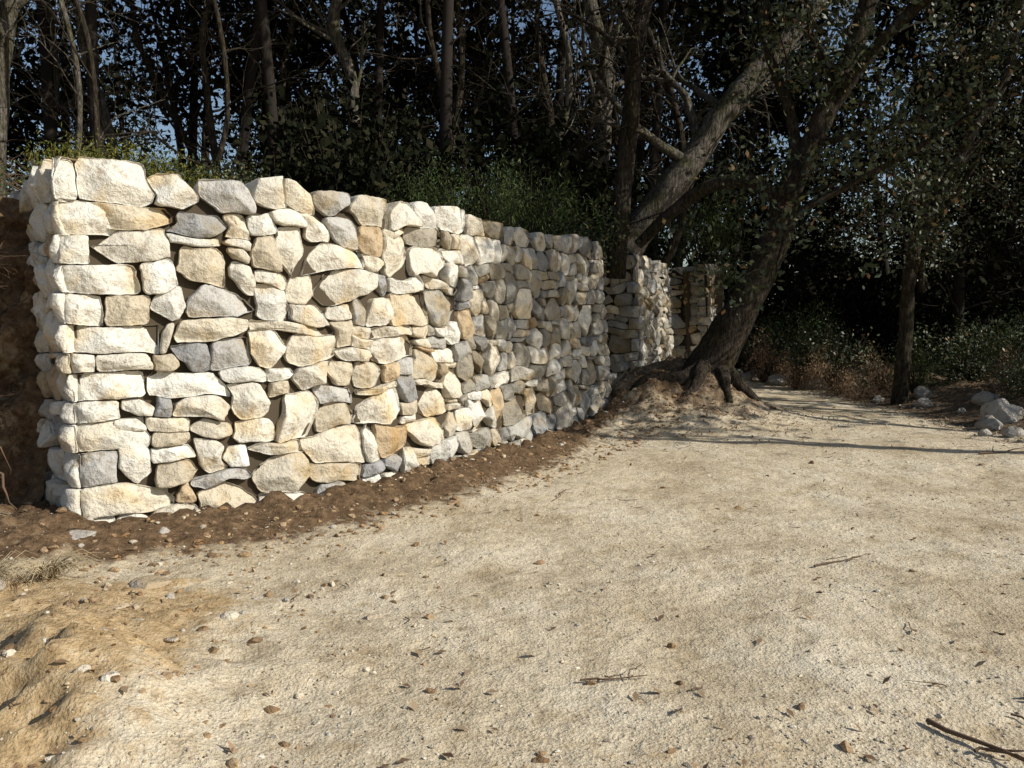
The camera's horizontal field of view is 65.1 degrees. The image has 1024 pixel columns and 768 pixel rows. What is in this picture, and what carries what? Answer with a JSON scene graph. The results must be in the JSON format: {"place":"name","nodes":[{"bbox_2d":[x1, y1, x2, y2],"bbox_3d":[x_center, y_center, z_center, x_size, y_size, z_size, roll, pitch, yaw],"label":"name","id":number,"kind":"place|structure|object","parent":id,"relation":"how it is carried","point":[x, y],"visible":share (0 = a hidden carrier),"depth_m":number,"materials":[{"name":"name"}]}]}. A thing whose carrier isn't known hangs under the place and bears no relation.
{"place":"outdoors","nodes":[
{"label":"outdoors","id":0,"kind":"place"},
{"bbox_2d":[0,368,19,429],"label":"hanging brush","id":1,"kind":"object","parent":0,"point":[7,395],"visible":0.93,"depth_m":6.04,"materials":[{"name":"brown plant"}]},
{"bbox_2d":[0,224,35,349],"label":"hanging brush","id":2,"kind":"object","parent":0,"point":[9,264],"visible":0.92,"depth_m":6.05,"materials":[{"name":"brown plant"}]},
{"bbox_2d":[0,198,1023,767],"bbox_3d":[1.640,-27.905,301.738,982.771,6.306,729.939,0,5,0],"label":"ground","id":3,"kind":"structure","parent":0,"point":[562,704],"depth_m":4.34,"materials":[{"name":"beige sand"}]},
{"bbox_2d":[0,577,6,590],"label":"boulder","id":4,"kind":"object","parent":3,"relation":"on","point":[3,583],"visible":0.94,"depth_m":4.48,"materials":[{"name":"stone"}]},
{"bbox_2d":[0,151,18,195],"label":"shrub","id":5,"kind":"object","parent":3,"relation":"on","point":[6,178],"visible":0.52,"depth_m":10.69,"materials":[{"name":"green plant"}]},
{"bbox_2d":[0,255,26,509],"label":"hanging roots","id":6,"kind":"object","parent":3,"relation":"on","point":[2,477],"visible":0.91,"depth_m":5.92,"materials":[{"name":"brown plant"}]},
{"bbox_2d":[1,257,38,349],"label":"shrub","id":7,"kind":"object","parent":3,"relation":"on","point":[28,295],"visible":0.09,"depth_m":6.50,"materials":[{"name":"brown plant"}]},
{"bbox_2d":[0,197,51,503],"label":"earth bank","id":8,"kind":"structure","parent":3,"relation":"on","point":[26,456],"depth_m":6.47,"materials":[{"name":"brown soil"}]},
{"bbox_2d":[0,549,106,583],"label":"dry grass tuft","id":9,"kind":"object","parent":3,"relation":"on","point":[55,568],"visible":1,"depth_m":4.63,"materials":[{"name":"plant"}]},
{"bbox_2d":[0,139,109,239],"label":"shrub","id":10,"kind":"object","parent":3,"relation":"on","point":[11,174],"visible":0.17,"depth_m":7.21,"materials":[{"name":"green plant"}]},
{"bbox_2d":[0,0,112,195],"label":"slim tree","id":11,"kind":"object","parent":3,"relation":"on","point":[7,42],"visible":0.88,"depth_m":13.54,"materials":[{"name":"brown plant"}]},
{"bbox_2d":[12,121,111,189],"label":"shrub","id":12,"kind":"object","parent":3,"relation":"on","point":[54,154],"visible":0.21,"depth_m":8.11,"materials":[{"name":"green plant"}]},
{"bbox_2d":[69,530,95,539],"bbox_3d":[-2.954,1.032,5.452,0.232,0.067,0.177,0,5,0],"label":"boulder","id":13,"kind":"object","parent":3,"relation":"on","point":[78,534],"visible":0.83,"depth_m":5.42,"materials":[{"name":"stone"}]},
{"bbox_2d":[10,0,171,165],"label":"slim tree","id":14,"kind":"object","parent":3,"relation":"on","point":[55,54],"visible":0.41,"depth_m":17.45,"materials":[{"name":"brown plant"}]},
{"bbox_2d":[8,0,199,172],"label":"slim tree","id":15,"kind":"object","parent":3,"relation":"on","point":[105,112],"visible":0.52,"depth_m":16.52,"materials":[{"name":"brown plant"}]},
{"bbox_2d":[50,128,163,176],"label":"shrub","id":16,"kind":"object","parent":3,"relation":"on","point":[116,150],"visible":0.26,"depth_m":7.98,"materials":[{"name":"green plant"}]},
{"bbox_2d":[9,0,205,157],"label":"slim tree","id":17,"kind":"object","parent":3,"relation":"on","point":[92,76],"visible":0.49,"depth_m":11.70,"materials":[{"name":"brown plant"}]},
{"bbox_2d":[0,0,220,154],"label":"slim tree","id":18,"kind":"object","parent":3,"relation":"on","point":[66,19],"visible":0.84,"depth_m":13.10,"materials":[{"name":"brown plant"}]},
{"bbox_2d":[129,575,171,589],"bbox_3d":[-2.112,1.165,4.642,0.204,0.092,0.224,3,6,33],"label":"boulder","id":19,"kind":"object","parent":3,"relation":"on","point":[148,582],"visible":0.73,"depth_m":4.60,"materials":[{"name":"stone"}]},
{"bbox_2d":[158,527,169,533],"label":"boulder","id":20,"kind":"object","parent":3,"relation":"on","point":[164,530],"visible":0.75,"depth_m":5.69,"materials":[{"name":"stone"}]},
{"bbox_2d":[21,0,308,180],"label":"slim tree","id":21,"kind":"object","parent":3,"relation":"on","point":[209,117],"visible":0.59,"depth_m":14.84,"materials":[{"name":"brown plant"}]},
{"bbox_2d":[24,0,325,177],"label":"slim tree","id":22,"kind":"object","parent":3,"relation":"on","point":[161,94],"visible":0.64,"depth_m":17.57,"materials":[{"name":"brown plant"}]},
{"bbox_2d":[124,142,232,188],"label":"shrub","id":23,"kind":"object","parent":3,"relation":"on","point":[166,169],"visible":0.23,"depth_m":8.16,"materials":[{"name":"green plant"}]},
{"bbox_2d":[0,0,369,178],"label":"slim tree","id":24,"kind":"object","parent":3,"relation":"on","point":[228,104],"visible":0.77,"depth_m":12.65,"materials":[{"name":"brown plant"}]},
{"bbox_2d":[160,142,283,185],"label":"shrub","id":25,"kind":"object","parent":3,"relation":"on","point":[232,170],"visible":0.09,"depth_m":8.37,"materials":[{"name":"green plant"}]},
{"bbox_2d":[208,0,388,155],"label":"slim tree","id":26,"kind":"object","parent":3,"relation":"on","point":[291,26],"visible":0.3,"depth_m":18.51,"materials":[{"name":"brown plant"}]},
{"bbox_2d":[189,0,419,166],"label":"slim tree","id":27,"kind":"object","parent":3,"relation":"on","point":[332,20],"visible":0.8,"depth_m":16.37,"materials":[{"name":"brown plant"}]},
{"bbox_2d":[197,120,433,202],"bbox_3d":[-3.361,-3.130,12.981,3.616,2.356,2.894,-3,6,-34],"label":"shrub","id":28,"kind":"object","parent":3,"relation":"on","point":[267,168],"visible":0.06,"depth_m":12.44,"materials":[{"name":"green plant"}]},
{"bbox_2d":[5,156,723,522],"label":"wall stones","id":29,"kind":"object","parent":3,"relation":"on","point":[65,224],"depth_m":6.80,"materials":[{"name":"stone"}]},
{"bbox_2d":[266,83,481,204],"bbox_3d":[-2.224,-3.319,12.576,2.652,2.688,3.314,2,6,26],"label":"shrub","id":30,"kind":"object","parent":3,"relation":"on","point":[362,181],"visible":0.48,"depth_m":11.87,"materials":[{"name":"green plant"}]},
{"bbox_2d":[46,195,724,519],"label":"dry stone wall","id":31,"kind":"structure","parent":3,"relation":"on","point":[189,288],"depth_m":6.72,"materials":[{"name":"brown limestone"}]},
{"bbox_2d":[379,141,479,217],"bbox_3d":[-1.226,-2.728,11.827,1.526,1.557,1.752,-4,6,-39],"label":"shrub","id":32,"kind":"object","parent":3,"relation":"on","point":[441,200],"visible":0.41,"depth_m":11.57,"materials":[{"name":"green plant"}]},
{"bbox_2d":[392,17,510,172],"bbox_3d":[-2.635,-6.061,19.785,3.474,7.642,6.052,3,6,33],"label":"slim tree","id":33,"kind":"object","parent":3,"relation":"on","point":[474,64],"visible":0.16,"depth_m":20.46,"materials":[{"name":"brown plant"}]},
{"bbox_2d":[408,0,502,202],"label":"slim tree","id":34,"kind":"object","parent":3,"relation":"on","point":[458,25],"visible":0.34,"depth_m":17.50,"materials":[{"name":"brown plant"}]},
{"bbox_2d":[327,0,611,211],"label":"slim tree","id":35,"kind":"object","parent":3,"relation":"on","point":[433,53],"visible":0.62,"depth_m":14.57,"materials":[{"name":"brown plant"}]},
{"bbox_2d":[436,139,539,231],"bbox_3d":[-0.403,-2.741,11.908,1.971,1.757,1.716,0,5,-2],"label":"shrub","id":36,"kind":"object","parent":3,"relation":"on","point":[503,205],"visible":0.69,"depth_m":11.77,"materials":[{"name":"leaf"},{"name":"twig bark"}]},
{"bbox_2d":[1,360,1016,767],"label":"soil clods","id":37,"kind":"object","parent":3,"relation":"on","point":[539,758],"visible":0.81,"depth_m":5.26,"materials":[{"name":"brown soil"}]},
{"bbox_2d":[0,383,1022,755],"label":"rubble stones","id":38,"kind":"object","parent":3,"relation":"on","point":[230,615],"visible":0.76,"depth_m":4.23,"materials":[{"name":"beige stone"}]},
{"bbox_2d":[0,0,1023,373],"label":"forest","id":39,"kind":"object","parent":3,"relation":"on","point":[308,46],"visible":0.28,"depth_m":20.33,"materials":[{"name":"green plant"}]},
{"bbox_2d":[0,65,1023,371],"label":"undergrowth","id":40,"kind":"object","parent":3,"relation":"on","point":[866,307],"visible":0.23,"depth_m":15.98,"materials":[{"name":"green plant"}]},
{"bbox_2d":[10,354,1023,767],"bbox_3d":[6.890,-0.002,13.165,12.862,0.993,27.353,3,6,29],"label":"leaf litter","id":41,"kind":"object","parent":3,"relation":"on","point":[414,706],"visible":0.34,"depth_m":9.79,"materials":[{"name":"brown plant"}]},
{"bbox_2d":[10,412,1023,761],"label":"fallen twigs","id":42,"kind":"object","parent":3,"relation":"on","point":[974,740],"visible":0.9,"depth_m":3.14,"materials":[{"name":"brown wood"}]},
{"bbox_2d":[472,137,619,256],"bbox_3d":[0.396,-2.856,12.508,2.519,2.075,2.193,0,5,5],"label":"shrub","id":43,"kind":"object","parent":3,"relation":"on","point":[543,227],"visible":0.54,"depth_m":12.34,"materials":[{"name":"leaf"},{"name":"dark bark"}]},
{"bbox_2d":[414,0,685,219],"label":"slim tree","id":44,"kind":"object","parent":3,"relation":"on","point":[568,48],"visible":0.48,"depth_m":14.77,"materials":[{"name":"brown plant"}]},
{"bbox_2d":[474,0,628,167],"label":"slim tree","id":45,"kind":"object","parent":3,"relation":"on","point":[543,80],"visible":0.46,"depth_m":17.59,"materials":[{"name":"brown plant"}]},
{"bbox_2d":[470,0,640,230],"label":"slim tree","id":46,"kind":"object","parent":3,"relation":"on","point":[513,39],"visible":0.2,"depth_m":19.72,"materials":[{"name":"brown plant"}]},
{"bbox_2d":[528,193,641,272],"bbox_3d":[1.031,-2.525,13.411,2.319,1.419,2.315,3,6,27],"label":"shrub","id":47,"kind":"object","parent":3,"relation":"on","point":[600,238],"visible":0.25,"depth_m":13.15,"materials":[{"name":"green plant"}]},
{"bbox_2d":[531,1,655,204],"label":"slim tree","id":48,"kind":"object","parent":3,"relation":"on","point":[613,114],"visible":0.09,"depth_m":19.56,"materials":[{"name":"brown plant"}]},
{"bbox_2d":[460,0,733,239],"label":"slim tree","id":49,"kind":"object","parent":3,"relation":"on","point":[591,124],"visible":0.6,"depth_m":14.01,"materials":[{"name":"brown plant"}]},
{"bbox_2d":[526,0,706,249],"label":"slim tree","id":50,"kind":"object","parent":3,"relation":"on","point":[609,77],"visible":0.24,"depth_m":15.44,"materials":[{"name":"brown plant"}]},
{"bbox_2d":[491,0,765,278],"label":"slim tree","id":51,"kind":"object","parent":3,"relation":"on","point":[633,57],"visible":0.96,"depth_m":13.05,"materials":[{"name":"brown plant"}]},
{"bbox_2d":[573,1,749,268],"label":"slim tree","id":52,"kind":"object","parent":3,"relation":"on","point":[668,255],"visible":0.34,"depth_m":17.16,"materials":[{"name":"brown plant"}]},
{"bbox_2d":[594,3,761,272],"bbox_3d":[4.662,-7.105,21.709,4.320,10.052,4.631,2,5,20],"label":"slim tree","id":53,"kind":"object","parent":3,"relation":"on","point":[677,148],"visible":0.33,"depth_m":21.19,"materials":[{"name":"brown plant"}]},
{"bbox_2d":[486,0,916,268],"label":"bent tree","id":54,"kind":"object","parent":3,"relation":"on","point":[709,132],"visible":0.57,"depth_m":14.50,"materials":[{"name":"brown plant"}]},
{"bbox_2d":[739,373,751,379],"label":"boulder","id":55,"kind":"object","parent":3,"relation":"on","point":[746,376],"visible":0.47,"depth_m":18.93,"materials":[{"name":"stone"}]},
{"bbox_2d":[746,369,759,379],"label":"boulder","id":56,"kind":"object","parent":3,"relation":"on","point":[754,378],"visible":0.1,"depth_m":19.37,"materials":[{"name":"stone"}]},
{"bbox_2d":[734,306,794,372],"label":"shrub","id":57,"kind":"object","parent":3,"relation":"on","point":[745,348],"visible":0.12,"depth_m":20.42,"materials":[{"name":"green plant"}]},
{"bbox_2d":[738,324,800,382],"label":"shrub","id":58,"kind":"object","parent":3,"relation":"on","point":[760,362],"visible":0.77,"depth_m":18.59,"materials":[{"name":"brown plant"}]},
{"bbox_2d":[735,322,815,374],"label":"shrub","id":59,"kind":"object","parent":3,"relation":"on","point":[778,343],"visible":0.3,"depth_m":19.67,"materials":[{"name":"green plant"}]},
{"bbox_2d":[769,374,790,385],"bbox_3d":[6.096,-0.028,18.228,0.573,0.402,0.564,0,5,0],"label":"boulder","id":60,"kind":"object","parent":3,"relation":"on","point":[774,380],"visible":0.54,"depth_m":18.10,"materials":[{"name":"stone"}]},
{"bbox_2d":[772,349,822,390],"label":"shrub","id":61,"kind":"object","parent":3,"relation":"on","point":[796,384],"visible":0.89,"depth_m":16.83,"materials":[{"name":"brown plant"}]},
{"bbox_2d":[751,286,855,381],"bbox_3d":[6.822,-1.149,18.538,2.288,2.249,2.628,-3,6,-27],"label":"shrub","id":62,"kind":"object","parent":3,"relation":"on","point":[809,325],"visible":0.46,"depth_m":18.27,"materials":[{"name":"green plant"}]},
{"bbox_2d":[804,378,828,389],"bbox_3d":[6.401,0.029,16.868,0.507,0.308,0.278,0,5,0],"label":"boulder","id":63,"kind":"object","parent":3,"relation":"on","point":[816,382],"visible":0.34,"depth_m":16.77,"materials":[{"name":"stone"}]},
{"bbox_2d":[629,0,1023,401],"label":"leaning oak tree","id":64,"kind":"object","parent":3,"relation":"on","point":[717,349],"visible":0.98,"depth_m":11.87,"materials":[{"name":"green plant"}]},
{"bbox_2d":[774,318,893,391],"bbox_3d":[6.701,-0.612,16.528,2.547,1.566,2.551,-3,6,-32],"label":"shrub","id":65,"kind":"object","parent":3,"relation":"on","point":[830,344],"visible":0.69,"depth_m":16.61,"materials":[{"name":"green plant"}]},
{"bbox_2d":[799,342,891,398],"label":"shrub","id":66,"kind":"object","parent":3,"relation":"on","point":[834,391],"visible":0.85,"depth_m":15.56,"materials":[{"name":"brown plant"}]},
{"bbox_2d":[835,373,892,403],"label":"shrub","id":67,"kind":"object","parent":3,"relation":"on","point":[855,394],"visible":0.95,"depth_m":14.91,"materials":[{"name":"brown plant"}]},
{"bbox_2d":[872,395,884,402],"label":"boulder","id":68,"kind":"object","parent":3,"relation":"on","point":[878,398],"visible":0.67,"depth_m":14.63,"materials":[{"name":"stone"}]},
{"bbox_2d":[855,341,914,391],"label":"shrub","id":69,"kind":"object","parent":3,"relation":"on","point":[883,382],"visible":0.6,"depth_m":15.72,"materials":[{"name":"brown plant"}]},
{"bbox_2d":[758,0,1023,404],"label":"holm oak tree","id":70,"kind":"object","parent":3,"relation":"on","point":[913,267],"visible":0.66,"depth_m":13.12,"materials":[{"name":"green plant"}]},
{"bbox_2d":[869,331,959,397],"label":"shrub","id":71,"kind":"object","parent":3,"relation":"on","point":[916,381],"visible":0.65,"depth_m":14.88,"materials":[{"name":"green plant"}]},
{"bbox_2d":[913,386,931,398],"bbox_3d":[7.284,0.181,14.266,0.313,0.299,0.308,0,5,0],"label":"boulder","id":72,"kind":"object","parent":3,"relation":"on","point":[920,392],"visible":0.69,"depth_m":14.17,"materials":[{"name":"stone"}]},
{"bbox_2d":[913,397,932,406],"bbox_3d":[6.902,0.311,13.475,0.308,0.186,0.316,0,5,0],"label":"boulder","id":73,"kind":"object","parent":3,"relation":"on","point":[923,402],"visible":0.91,"depth_m":13.38,"materials":[{"name":"stone"}]},
{"bbox_2d":[882,310,1023,385],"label":"shrub","id":74,"kind":"object","parent":3,"relation":"on","point":[964,359],"visible":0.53,"depth_m":15.19,"materials":[{"name":"green plant"}]},
{"bbox_2d":[957,408,965,412],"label":"boulder","id":75,"kind":"object","parent":3,"relation":"on","point":[961,410],"visible":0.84,"depth_m":12.43,"materials":[{"name":"stone"}]},
{"bbox_2d":[941,297,1023,386],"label":"shrub","id":76,"kind":"object","parent":3,"relation":"on","point":[990,352],"visible":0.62,"depth_m":13.96,"materials":[{"name":"green plant"}]},
{"bbox_2d":[977,429,992,435],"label":"boulder","id":77,"kind":"object","parent":3,"relation":"on","point":[985,432],"visible":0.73,"depth_m":10.46,"materials":[{"name":"stone"}]},
{"bbox_2d":[971,390,1000,405],"bbox_3d":[7.476,0.252,12.643,0.373,0.290,0.327,0,5,0],"label":"boulder","id":78,"kind":"object","parent":3,"relation":"on","point":[982,397],"visible":0.65,"depth_m":12.60,"materials":[{"name":"stone"}]},
{"bbox_2d":[974,416,1002,429],"bbox_3d":[6.682,0.589,11.161,0.336,0.296,0.381,0,5,0],"label":"boulder","id":79,"kind":"object","parent":3,"relation":"on","point":[989,422],"visible":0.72,"depth_m":11.07,"materials":[{"name":"stone"}]},
{"bbox_2d":[962,349,1023,401],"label":"shrub","id":80,"kind":"object","parent":3,"relation":"on","point":[1018,383],"visible":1,"depth_m":12.22,"materials":[{"name":"green plant"}]},
{"bbox_2d":[973,304,1023,363],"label":"shrub","id":81,"kind":"object","parent":3,"relation":"on","point":[1011,333],"visible":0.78,"depth_m":13.27,"materials":[{"name":"green plant"}]},
{"bbox_2d":[973,339,1023,391],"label":"shrub","id":82,"kind":"object","parent":3,"relation":"on","point":[995,372],"visible":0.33,"depth_m":13.13,"materials":[{"name":"green plant"}]},
{"bbox_2d":[980,398,1023,423],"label":"boulder","id":83,"kind":"object","parent":3,"relation":"on","point":[1002,410],"visible":0.69,"depth_m":11.46,"materials":[{"name":"stone"}]},
{"bbox_2d":[1001,426,1023,437],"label":"boulder","id":84,"kind":"object","parent":3,"relation":"on","point":[1012,432],"visible":0.84,"depth_m":10.22,"materials":[{"name":"stone"}]},
{"bbox_2d":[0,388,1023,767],"bbox_3d":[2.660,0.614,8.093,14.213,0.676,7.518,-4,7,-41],"label":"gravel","id":85,"kind":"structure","parent":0,"point":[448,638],"depth_m":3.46,"materials":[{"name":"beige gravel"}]},
{"bbox_2d":[6,0,1023,274],"label":"sky","id":86,"kind":"structure","parent":0,"point":[220,101],"materials":[{"name":"blue"}]}
]}

